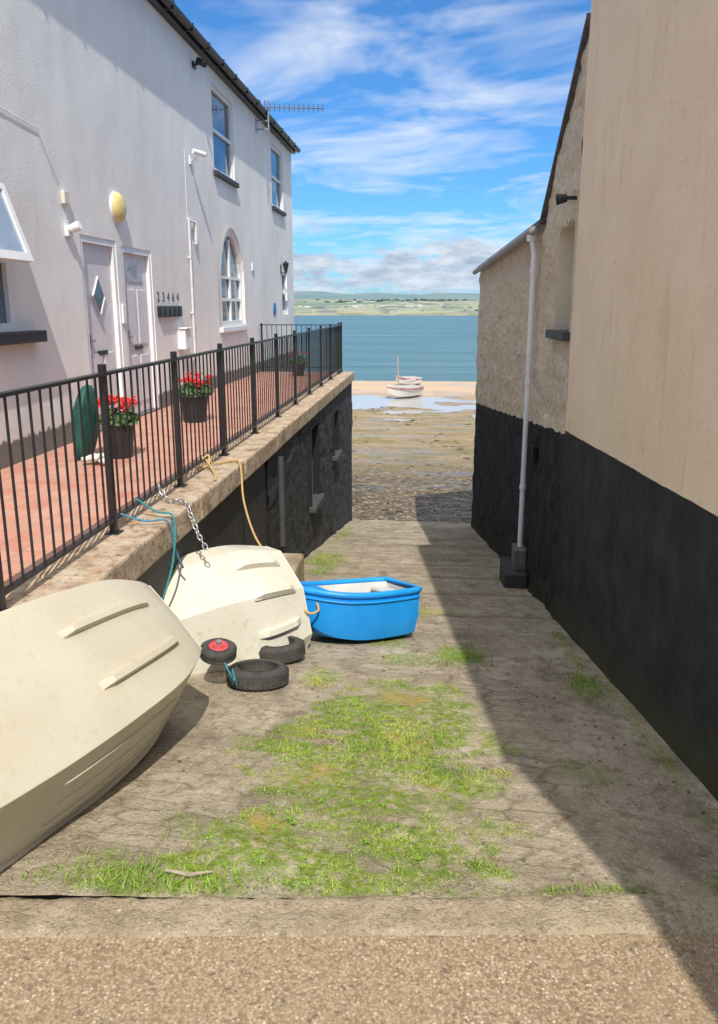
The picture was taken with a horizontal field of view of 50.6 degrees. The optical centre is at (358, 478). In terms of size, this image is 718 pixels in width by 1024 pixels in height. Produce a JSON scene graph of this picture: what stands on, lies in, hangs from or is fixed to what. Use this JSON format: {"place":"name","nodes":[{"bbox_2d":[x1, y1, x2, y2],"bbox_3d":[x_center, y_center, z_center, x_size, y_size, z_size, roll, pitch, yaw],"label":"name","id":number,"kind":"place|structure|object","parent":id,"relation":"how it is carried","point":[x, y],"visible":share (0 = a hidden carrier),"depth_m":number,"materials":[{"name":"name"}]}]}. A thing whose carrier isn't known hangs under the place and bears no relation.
{"place":"outdoors","nodes":[
{"label":"outdoors","id":0,"kind":"place"},
{"bbox_2d":[0,372,327,586],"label":"terrace paving","id":1,"kind":"structure","parent":0,"point":[22,516],"depth_m":6.78,"materials":[{"name":"red tile"}]},
{"bbox_2d":[73,384,97,460],"bbox_3d":[-2.783,-0.582,7.715,0.232,0.760,0.395,1,13,5],"label":"folded parasol cover","id":2,"kind":"object","parent":1,"relation":"on","point":[77,428],"visible":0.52,"depth_m":7.60,"materials":[{"name":"green fabric"}]},
{"bbox_2d":[81,453,104,464],"bbox_3d":[-2.587,-0.212,7.518,0.282,0.103,0.268,1,13,5],"label":"pebble pile","id":3,"kind":"object","parent":1,"relation":"on","point":[89,457],"visible":0.59,"depth_m":7.43,"materials":[{"name":"white stone"}]},
{"bbox_2d":[98,395,138,458],"bbox_3d":[-2.470,-0.547,7.813,0.448,0.647,0.457,1,13,5],"label":"flower planter","id":4,"kind":"object","parent":1,"relation":"on","point":[124,428],"visible":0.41,"depth_m":7.71,"materials":[{"name":"black plastic"}]},
{"bbox_2d":[0,322,343,611],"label":"railing","id":5,"kind":"object","parent":1,"relation":"on","point":[317,358],"visible":0.98,"depth_m":6.09,"materials":[{"name":"black metal"}]},
{"bbox_2d":[120,513,183,567],"bbox_3d":[-1.462,0.451,5.409,0.432,0.480,0.060,-8,15,-30],"label":"mooring rope","id":6,"kind":"object","parent":5,"relation":"hanging from","point":[171,529],"visible":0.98,"depth_m":5.39,"materials":[{"name":"blue fabric"}]},
{"bbox_2d":[136,498,175,600],"bbox_3d":[-1.423,0.494,5.496,0.210,0.661,0.462,-8,15,-32],"label":"mooring rope","id":7,"kind":"object","parent":5,"relation":"hanging from","point":[174,546],"visible":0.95,"depth_m":5.45,"materials":[{"name":"teal fabric"}]},
{"bbox_2d":[156,483,207,549],"bbox_3d":[-1.345,0.275,5.856,0.639,0.422,0.100,12,17,42],"label":"chain","id":8,"kind":"object","parent":5,"relation":"hanging from","point":[189,512],"visible":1,"depth_m":5.83,"materials":[{"name":"metal"}]},
{"bbox_2d":[204,459,319,614],"bbox_3d":[-0.944,0.444,6.809,0.419,1.051,1.817,-7,15,-30],"label":"mooring rope","id":9,"kind":"object","parent":5,"relation":"hanging from","point":[259,544],"visible":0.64,"depth_m":7.06,"materials":[{"name":"beige fabric"}]},
{"bbox_2d":[178,372,213,422],"bbox_3d":[-2.219,-1.107,10.235,0.557,0.662,0.577,1,13,5],"label":"flower planter","id":10,"kind":"object","parent":1,"relation":"on","point":[191,399],"visible":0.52,"depth_m":10.11,"materials":[{"name":"black plastic"}]},
{"bbox_2d":[291,352,307,375],"bbox_3d":[-1.348,-2.585,16.956,0.459,0.554,0.448,1,13,5],"label":"flower planter","id":11,"kind":"object","parent":1,"relation":"on","point":[299,364],"visible":0.25,"depth_m":16.88,"materials":[{"name":"black plastic"}]},
{"bbox_2d":[0,371,353,899],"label":"retaining wall","id":12,"kind":"structure","parent":0,"point":[295,462],"depth_m":8.29,"materials":[{"name":"black paint"}]},
{"bbox_2d":[196,454,216,480],"bbox_3d":[-1.406,-0.109,6.992,0.152,0.139,0.633,-4,14,-19],"label":"rope coil","id":13,"kind":"object","parent":12,"relation":"on","point":[209,465],"visible":0.88,"depth_m":7.15,"materials":[{"name":"yellow fabric"}]},
{"bbox_2d":[120,896,447,898],"bbox_3d":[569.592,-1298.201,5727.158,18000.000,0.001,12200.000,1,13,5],"label":"ground","id":14,"kind":"structure","parent":0,"point":[174,897],"depth_m":10.56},
{"bbox_2d":[0,520,717,897],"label":"slipway","id":15,"kind":"structure","parent":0,"point":[654,828],"depth_m":3.84,"materials":[{"name":"stone"}]},
{"bbox_2d":[0,579,201,872],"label":"dinghy","id":16,"kind":"object","parent":15,"relation":"on","point":[94,677],"visible":1,"depth_m":3.32,"materials":[{"name":"beige plastic"}]},
{"bbox_2d":[165,869,211,876],"bbox_3d":[-0.653,1.501,2.891,0.183,0.019,0.038,1,13,3],"label":"stick","id":17,"kind":"object","parent":15,"relation":"on","point":[188,874],"visible":1,"depth_m":2.89,"materials":[{"name":"brown wood"}]},
{"bbox_2d":[200,638,236,665],"bbox_3d":[-0.960,1.163,5.181,0.249,0.133,0.249,8,20,3],"label":"trolley wheel","id":18,"kind":"object","parent":15,"relation":"on","point":[218,651],"visible":0.97,"depth_m":5.12,"materials":[{"name":"rubber"}]},
{"bbox_2d":[164,545,311,674],"bbox_3d":[-1.093,1.065,5.929,1.444,1.258,0.703,-7,-21,-47],"label":"dinghy","id":19,"kind":"object","parent":15,"relation":"on","point":[249,601],"visible":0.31,"depth_m":5.85,"materials":[{"name":"beige plastic"}]},
{"bbox_2d":[226,659,288,691],"bbox_3d":[-0.711,1.377,5.331,0.437,0.134,0.437,1,2,5],"label":"tyre","id":20,"kind":"object","parent":15,"relation":"on","point":[257,675],"visible":0.94,"depth_m":5.19,"materials":[{"name":"rubber"}]},
{"bbox_2d":[224,662,236,685],"bbox_3d":[-0.854,1.314,5.093,0.068,0.196,0.105,7,14,27],"label":"teal cord","id":21,"kind":"object","parent":20,"relation":"attached to","point":[233,677],"visible":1,"depth_m":5.06,"materials":[{"name":"fabric"}]},
{"bbox_2d":[259,636,305,663],"bbox_3d":[-0.613,1.339,5.931,0.388,0.138,0.387,-4,6,6],"label":"tyre","id":22,"kind":"object","parent":15,"relation":"on","point":[293,650],"visible":0.69,"depth_m":5.78,"materials":[{"name":"rubber"}]},
{"bbox_2d":[282,553,303,581],"bbox_3d":[-0.869,1.258,9.055,0.340,0.580,0.650,1,13,5],"label":"concrete block","id":23,"kind":"object","parent":15,"relation":"on","point":[295,561],"depth_m":9.05,"materials":[{"name":"concrete"}]},
{"bbox_2d":[0,892,717,938],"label":"kerb","id":24,"kind":"structure","parent":15,"relation":"on","point":[662,913],"depth_m":2.69,"materials":[{"name":"concrete"}]},
{"bbox_2d":[300,577,421,639],"bbox_3d":[-0.061,1.155,6.687,1.076,0.507,0.756,0,2,-27],"label":"dinghy","id":25,"kind":"object","parent":15,"relation":"on","point":[371,608],"visible":0.84,"depth_m":6.43,"materials":[{"name":"blue plastic"}]},
{"bbox_2d":[10,523,717,896],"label":"grass","id":26,"kind":"structure","parent":15,"relation":"on","point":[208,881],"depth_m":3.53,"materials":[{"name":"green plant"}]},
{"bbox_2d":[163,623,703,884],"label":"gravel","id":27,"kind":"structure","parent":15,"relation":"on","point":[498,864],"depth_m":4.13,"materials":[{"name":"stone"}]},
{"bbox_2d":[499,543,526,588],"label":"concrete drain block","id":28,"kind":"structure","parent":15,"relation":"on","point":[512,573],"depth_m":9.51,"materials":[{"name":"grey concrete"}]},
{"bbox_2d":[0,933,717,1023],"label":"pavement","id":29,"kind":"structure","parent":0,"point":[619,978],"depth_m":2.45,"materials":[{"name":"beige gravel"}]},
{"bbox_2d":[0,0,300,469],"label":"white terraced building","id":30,"kind":"structure","parent":29,"relation":"on","point":[101,101],"depth_m":10.07,"materials":[{"name":"paint"}]},
{"bbox_2d":[0,183,47,345],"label":"window","id":31,"kind":"structure","parent":30,"relation":"in","point":[13,244],"depth_m":7.17,"materials":[{"name":"clear glass"}]},
{"bbox_2d":[60,190,69,204],"bbox_3d":[-3.236,-3.096,8.354,0.048,0.140,0.120,1,13,5],"label":"alarm box","id":32,"kind":"object","parent":30,"relation":"attached to","point":[65,197],"visible":1,"depth_m":8.31,"materials":[{"name":"white plastic"}]},
{"bbox_2d":[64,221,82,236],"bbox_3d":[-3.170,-2.781,8.440,0.178,0.168,0.120,1,13,5],"label":"security light","id":33,"kind":"object","parent":30,"relation":"attached to","point":[72,228],"visible":1,"depth_m":8.40,"materials":[{"name":"white plastic"}]},
{"bbox_2d":[79,234,123,426],"bbox_3d":[-3.242,-1.818,9.522,0.105,2.310,1.020,1,13,5],"label":"door","id":34,"kind":"structure","parent":30,"relation":"in","point":[98,255],"depth_m":9.53,"materials":[{"name":"grey paint"}]},
{"bbox_2d":[109,192,126,222],"bbox_3d":[-3.065,-3.482,9.733,0.116,0.380,0.380,1,13,5],"label":"wall lamp","id":35,"kind":"object","parent":30,"relation":"attached to","point":[118,208],"visible":1,"depth_m":9.63,"materials":[{"name":"yellow plastic"}]},
{"bbox_2d":[121,304,126,323],"bbox_3d":[-3.107,-2.181,10.034,0.028,0.250,0.100,1,13,5],"label":"notice plate","id":36,"kind":"object","parent":30,"relation":"attached to","point":[124,316],"visible":1,"depth_m":10.01,"materials":[{"name":"white plastic"}]},
{"bbox_2d":[121,246,158,413],"bbox_3d":[-3.126,-2.067,10.701,0.105,2.270,1.080,1,13,5],"label":"door","id":37,"kind":"structure","parent":30,"relation":"in","point":[136,263],"depth_m":10.76,"materials":[{"name":"grey paint"}]},
{"bbox_2d":[157,306,164,316],"bbox_3d":[-2.958,-2.501,11.348,0.064,0.170,0.160,1,13,5],"label":"letter box","id":38,"kind":"object","parent":30,"relation":"attached to","point":[160,309],"visible":1,"depth_m":11.29,"materials":[{"name":"black plastic"}]},
{"bbox_2d":[164,306,168,316],"bbox_3d":[-2.938,-2.548,11.552,0.064,0.170,0.160,1,13,5],"label":"letter box","id":39,"kind":"object","parent":30,"relation":"attached to","point":[166,310],"visible":0.83,"depth_m":11.50,"materials":[{"name":"black plastic"}]},
{"bbox_2d":[157,292,178,300],"bbox_3d":[-2.945,-2.814,11.729,0.002,0.133,0.984,1,13,5],"label":"house number sign","id":40,"kind":"object","parent":30,"relation":"attached to","point":[168,297],"visible":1,"depth_m":11.73,"materials":[{"name":"black plastic"}]},
{"bbox_2d":[169,306,173,316],"bbox_3d":[-2.917,-2.594,11.755,0.064,0.170,0.160,1,13,5],"label":"letter box","id":41,"kind":"object","parent":30,"relation":"attached to","point":[171,311],"visible":0.85,"depth_m":11.72,"materials":[{"name":"black plastic"}]},
{"bbox_2d":[173,306,177,316],"bbox_3d":[-2.897,-2.641,11.959,0.064,0.170,0.160,1,13,5],"label":"letter box","id":42,"kind":"object","parent":30,"relation":"attached to","point":[175,311],"visible":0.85,"depth_m":11.91,"materials":[{"name":"black plastic"}]},
{"bbox_2d":[178,306,182,316],"bbox_3d":[-2.877,-2.687,12.163,0.064,0.170,0.160,1,13,5],"label":"letter box","id":43,"kind":"object","parent":30,"relation":"attached to","point":[180,313],"visible":0.84,"depth_m":12.12,"materials":[{"name":"black plastic"}]},
{"bbox_2d":[177,327,192,349],"bbox_3d":[-2.819,-2.280,12.312,0.168,0.350,0.320,1,13,5],"label":"meter box","id":44,"kind":"object","parent":30,"relation":"attached to","point":[184,337],"visible":1,"depth_m":12.20,"materials":[{"name":"white plastic"}]},
{"bbox_2d":[189,148,206,164],"bbox_3d":[-2.676,-5.333,12.564,0.274,0.232,0.240,1,13,5],"label":"security camera","id":45,"kind":"object","parent":30,"relation":"attached to","point":[199,153],"visible":1,"depth_m":12.55,"materials":[{"name":"white plastic"}]},
{"bbox_2d":[192,57,206,69],"bbox_3d":[-2.662,-6.907,12.610,0.330,0.172,0.138,9,16,36],"label":"spot light","id":46,"kind":"object","parent":30,"relation":"attached to","point":[200,62],"visible":1,"depth_m":12.55,"materials":[{"name":"black plastic"}]},
{"bbox_2d":[211,85,238,187],"bbox_3d":[-2.614,-6.548,14.585,0.170,1.580,1.660,1,13,5],"label":"window","id":47,"kind":"structure","parent":30,"relation":"in","point":[221,109],"depth_m":14.73,"materials":[{"name":"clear glass"}]},
{"bbox_2d":[220,224,248,333],"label":"arched window","id":48,"kind":"structure","parent":30,"relation":"in","point":[230,273],"depth_m":15.53,"materials":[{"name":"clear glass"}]},
{"bbox_2d":[273,303,275,314],"bbox_3d":[-2.167,-4.371,19.519,0.021,0.320,0.320,1,13,5],"label":"wall sign","id":49,"kind":"object","parent":30,"relation":"attached to","point":[274,308],"visible":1,"depth_m":19.44,"materials":[{"name":"blue metal"}]},
{"bbox_2d":[271,144,286,216],"bbox_3d":[-2.119,-7.682,19.558,0.170,1.580,1.610,1,13,5],"label":"window","id":50,"kind":"structure","parent":30,"relation":"in","point":[275,154],"depth_m":19.81,"materials":[{"name":"white glass"}]},
{"bbox_2d":[282,272,285,313],"bbox_3d":[-2.109,-5.093,20.843,0.060,1.120,0.700,1,13,5],"label":"window","id":51,"kind":"structure","parent":30,"relation":"in","point":[283,274],"depth_m":21.07,"materials":[{"name":"white glass"}]},
{"bbox_2d":[280,261,288,273],"bbox_3d":[-1.972,-5.627,20.192,0.228,0.350,0.156,1,13,5],"label":"wall lantern","id":52,"kind":"object","parent":30,"relation":"attached to","point":[285,265],"depth_m":20.16,"materials":[{"name":"black plastic"}]},
{"bbox_2d":[255,100,322,132],"bbox_3d":[-1.567,-8.167,17.099,1.530,0.660,0.295,-1,13,-3],"label":"television antenna","id":53,"kind":"object","parent":30,"relation":"attached to","point":[268,107],"visible":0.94,"depth_m":17.11,"materials":[{"name":"metal"}]},
{"bbox_2d":[554,0,717,801],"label":"tall cream building","id":54,"kind":"structure","parent":29,"relation":"on","point":[636,606],"depth_m":4.78,"materials":[{"name":"paint"}]},
{"bbox_2d":[174,0,590,293],"label":"sky","id":55,"kind":"structure","parent":0,"point":[431,148],"materials":[{"name":"blue"}]},
{"bbox_2d":[294,315,477,381],"bbox_3d":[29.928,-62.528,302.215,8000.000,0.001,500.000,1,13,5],"label":"sea","id":56,"kind":"structure","parent":0,"point":[434,348],"depth_m":122.40,"materials":[{"name":"liquid"}]},
{"bbox_2d":[294,312,477,315],"bbox_3d":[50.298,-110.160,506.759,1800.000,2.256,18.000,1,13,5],"label":"river bank","id":57,"kind":"structure","parent":0,"point":[424,314],"depth_m":505.47,"materials":[{"name":"beige sand"}]},
{"bbox_2d":[294,299,478,313],"bbox_3d":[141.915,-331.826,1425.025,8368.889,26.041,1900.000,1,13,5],"label":"shore terrain","id":58,"kind":"structure","parent":0,"point":[387,307],"depth_m":627.93,"materials":[{"name":"green plant"}]},
{"bbox_2d":[299,301,442,306],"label":"distant village","id":59,"kind":"object","parent":58,"relation":"on","point":[365,301],"visible":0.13,"depth_m":623.28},
{"bbox_2d":[294,298,478,310],"bbox_3d":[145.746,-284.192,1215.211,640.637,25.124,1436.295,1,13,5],"label":"distant wood","id":60,"kind":"object","parent":58,"relation":"on","point":[382,300],"visible":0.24,"depth_m":1274.68,"materials":[{"name":"green plant"}]},
{"bbox_2d":[294,291,479,300],"bbox_3d":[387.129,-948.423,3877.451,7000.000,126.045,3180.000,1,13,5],"label":"hills","id":61,"kind":"structure","parent":0,"point":[358,296],"depth_m":3302.74,"materials":[{"name":"green plant"}]},
{"bbox_2d":[352,381,475,522],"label":"beach","id":62,"kind":"structure","parent":0,"point":[401,441],"depth_m":31.94,"materials":[{"name":"beige sand"}]},
{"bbox_2d":[396,376,421,384],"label":"sailing boat","id":63,"kind":"object","parent":62,"relation":"on","point":[418,380],"visible":0.91,"depth_m":58.83,"materials":[{"name":"white paint"}]},
{"bbox_2d":[352,448,472,522],"bbox_3d":[2.403,-0.062,25.353,6.484,0.663,13.619,1,13,5],"label":"shingle","id":64,"kind":"object","parent":62,"relation":"on","point":[416,505],"visible":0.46,"depth_m":21.87,"materials":[{"name":"gravel"}]},
{"bbox_2d":[352,406,473,522],"bbox_3d":[2.156,-1.653,33.125,10.168,0.848,28.651,1,13,5],"label":"seaweed","id":65,"kind":"object","parent":62,"relation":"on","point":[392,514],"visible":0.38,"depth_m":22.65,"materials":[{"name":"brown plant"}]},
{"bbox_2d":[352,395,475,420],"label":"tidal pool","id":66,"kind":"structure","parent":62,"relation":"on","point":[365,401],"depth_m":48.61,"materials":[{"name":"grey liquid"}]},
{"bbox_2d":[387,356,423,398],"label":"sailing boat","id":67,"kind":"object","parent":66,"relation":"on","point":[402,391],"visible":0.99,"depth_m":50.98,"materials":[{"name":"white paint"}]},
{"bbox_2d":[471,13,590,618],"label":"stone store building","id":68,"kind":"structure","parent":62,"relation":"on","point":[526,279],"depth_m":9.09,"materials":[{"name":"rough rendered stone"},{"name":"black painted render"},{"name":"slate roof"}]},
{"bbox_2d":[545,329,569,340],"bbox_3d":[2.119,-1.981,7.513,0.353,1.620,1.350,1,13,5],"label":"window sill","id":69,"kind":"structure","parent":68,"relation":"in","point":[560,335],"depth_m":7.44,"materials":[{"name":"black stone"}]},
{"bbox_2d":[556,194,576,204],"bbox_3d":[1.913,-2.581,6.998,0.191,0.103,0.104,6,14,23],"label":"security light","id":70,"kind":"object","parent":68,"relation":"attached to","point":[562,198],"visible":0.98,"depth_m":6.98,"materials":[{"name":"black plastic"}]}
]}

